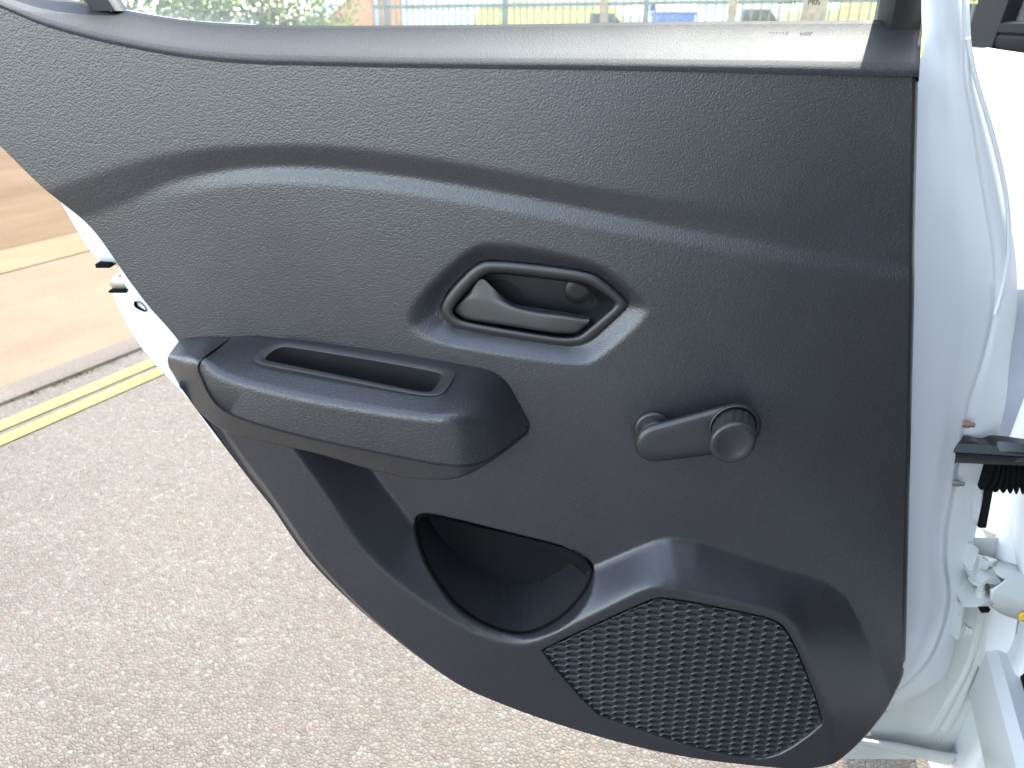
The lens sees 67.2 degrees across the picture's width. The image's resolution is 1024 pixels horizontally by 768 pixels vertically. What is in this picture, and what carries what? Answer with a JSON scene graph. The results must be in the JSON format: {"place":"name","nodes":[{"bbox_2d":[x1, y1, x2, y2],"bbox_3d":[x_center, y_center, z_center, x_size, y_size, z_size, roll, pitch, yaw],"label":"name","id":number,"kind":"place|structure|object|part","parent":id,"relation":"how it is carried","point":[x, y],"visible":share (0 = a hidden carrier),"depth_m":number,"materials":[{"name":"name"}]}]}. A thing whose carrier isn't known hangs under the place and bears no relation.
{"place":"outdoors","nodes":[
{"label":"outdoors","id":0,"kind":"place"},
{"bbox_2d":[0,146,77,250],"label":"forecourt","id":1,"kind":"structure","parent":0,"point":[32,210],"depth_m":4.64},
{"bbox_2d":[76,0,243,21],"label":"garden shrub","id":2,"kind":"object","parent":1,"relation":"on","point":[157,9],"visible":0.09,"depth_m":9.66,"materials":[{"name":"green plant"}]},
{"bbox_2d":[138,0,287,24],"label":"garden shrub","id":3,"kind":"object","parent":1,"relation":"on","point":[225,10],"visible":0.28,"depth_m":10.34,"materials":[{"name":"green plant"}]},
{"bbox_2d":[191,0,363,25],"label":"garden shrub","id":4,"kind":"object","parent":1,"relation":"on","point":[295,18],"visible":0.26,"depth_m":10.98,"materials":[{"name":"green plant"}]},
{"bbox_2d":[402,8,479,24],"bbox_3d":[-0.870,-8.558,19.180,3.600,1.400,1.740,-2,25,-4],"label":"parked car","id":5,"kind":"object","parent":1,"relation":"on","point":[440,16],"visible":0.02,"depth_m":18.19,"materials":[{"name":"paint"}]},
{"bbox_2d":[475,7,621,24],"bbox_3d":[1.287,-7.704,17.372,4.200,1.380,1.740,-1,25,-2],"label":"parked van","id":6,"kind":"object","parent":1,"relation":"on","point":[581,10],"visible":0.02,"depth_m":16.41,"materials":[{"name":"paint"}]},
{"label":"side window","id":7,"kind":"part","parent":6,"relation":"part of","materials":[{"name":"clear glass"}]},
{"bbox_2d":[600,0,607,22],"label":"timber post","id":8,"kind":"object","parent":1,"relation":"on","point":[603,11],"depth_m":10.59,"materials":[{"name":"beige wood"}]},
{"bbox_2d":[649,5,696,21],"bbox_3d":[2.484,-5.244,12.119,0.620,1.358,0.720,0,25,0],"label":"wheeled bin","id":9,"kind":"object","parent":1,"relation":"on","point":[676,12],"visible":0.13,"depth_m":11.64,"materials":[{"name":"blue plastic"}]},
{"bbox_2d":[624,4,782,21],"bbox_3d":[4.099,-6.665,15.098,3.600,1.420,1.740,-3,25,-5],"label":"parked car","id":10,"kind":"object","parent":1,"relation":"on","point":[720,9],"visible":0.02,"depth_m":14.15,"materials":[{"name":"paint"}]},
{"label":"side window","id":11,"kind":"part","parent":10,"relation":"part of","materials":[{"name":"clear glass"}]},
{"bbox_2d":[0,232,88,273],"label":"verge","id":12,"kind":"structure","parent":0,"point":[19,257],"depth_m":3.84,"materials":[{"name":"beige"}]},
{"bbox_2d":[0,250,133,386],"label":"pavement","id":13,"kind":"structure","parent":0,"point":[57,312],"depth_m":3.01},
{"bbox_2d":[727,0,737,20],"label":"timber post","id":14,"kind":"object","parent":13,"relation":"on","point":[732,10],"depth_m":9.50,"materials":[{"name":"beige wood"}]},
{"bbox_2d":[75,0,315,24],"label":"sky","id":15,"kind":"structure","parent":0,"point":[141,1],"materials":[{"name":"white"}]},
{"bbox_2d":[308,0,501,25],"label":"garden building","id":16,"kind":"structure","parent":0,"point":[365,16],"depth_m":21.65,"materials":[{"name":"beige brick"}]},
{"bbox_2d":[0,350,929,767],"bbox_3d":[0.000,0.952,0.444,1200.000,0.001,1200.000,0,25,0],"label":"road","id":17,"kind":"structure","parent":0,"point":[172,594],"depth_m":1.45,"materials":[{"name":"grey asphalt"}]},
{"bbox_2d":[0,337,142,405],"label":"kerb","id":18,"kind":"structure","parent":17,"relation":"on","point":[26,386],"depth_m":2.54,"materials":[{"name":"concrete"}]},
{"bbox_2d":[11,351,141,401],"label":"weeds","id":19,"kind":"object","parent":17,"relation":"on","point":[71,377],"visible":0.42,"depth_m":2.52,"materials":[{"name":"green plant"}]},
{"bbox_2d":[0,359,154,430],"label":"yellow line","id":20,"kind":"object","parent":17,"relation":"on","point":[60,400],"visible":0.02,"depth_m":2.40,"materials":[{"name":"paint"}]},
{"bbox_2d":[0,368,163,444],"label":"yellow line","id":21,"kind":"object","parent":17,"relation":"on","point":[63,413],"visible":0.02,"depth_m":2.33,"materials":[{"name":"paint"}]},
{"bbox_2d":[321,0,789,20],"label":"yard wall","id":22,"kind":"structure","parent":17,"relation":"on","point":[784,7],"depth_m":24.20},
{"bbox_2d":[372,0,977,37],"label":"metal fence","id":23,"kind":"object","parent":17,"relation":"on","point":[504,5],"visible":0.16,"depth_m":11.57,"materials":[{"name":"metal"}]},
{"bbox_2d":[800,0,828,20],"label":"sign","id":24,"kind":"object","parent":17,"relation":"on","point":[811,12],"depth_m":9.08,"materials":[{"name":"white"}]},
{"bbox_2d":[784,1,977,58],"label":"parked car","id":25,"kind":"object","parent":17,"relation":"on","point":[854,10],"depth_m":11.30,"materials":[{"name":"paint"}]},
{"label":"side window","id":26,"kind":"part","parent":25,"relation":"part of","materials":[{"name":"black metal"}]},
{"bbox_2d":[928,0,1023,767],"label":"white car","id":27,"kind":"object","parent":17,"relation":"on","point":[991,734],"visible":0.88,"depth_m":0.93,"materials":[{"name":"paint"}]},
{"bbox_2d":[0,0,1017,767],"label":"car door","id":28,"kind":"object","parent":27,"relation":"attached to","point":[636,384],"visible":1,"depth_m":0.70,"materials":[{"name":"plastic"}]},
{"bbox_3d":[0.997,-0.892,1.474,0.092,0.454,0.340,9,26,18],"label":"window frame","id":29,"kind":"part","parent":27,"relation":"part of","materials":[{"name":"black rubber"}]},
{"bbox_3d":[0.790,-0.149,1.325,0.091,0.770,1.126,8,26,17],"label":"front door","id":30,"kind":"part","parent":27,"relation":"part of","materials":[{"name":"white paint"}]}
]}

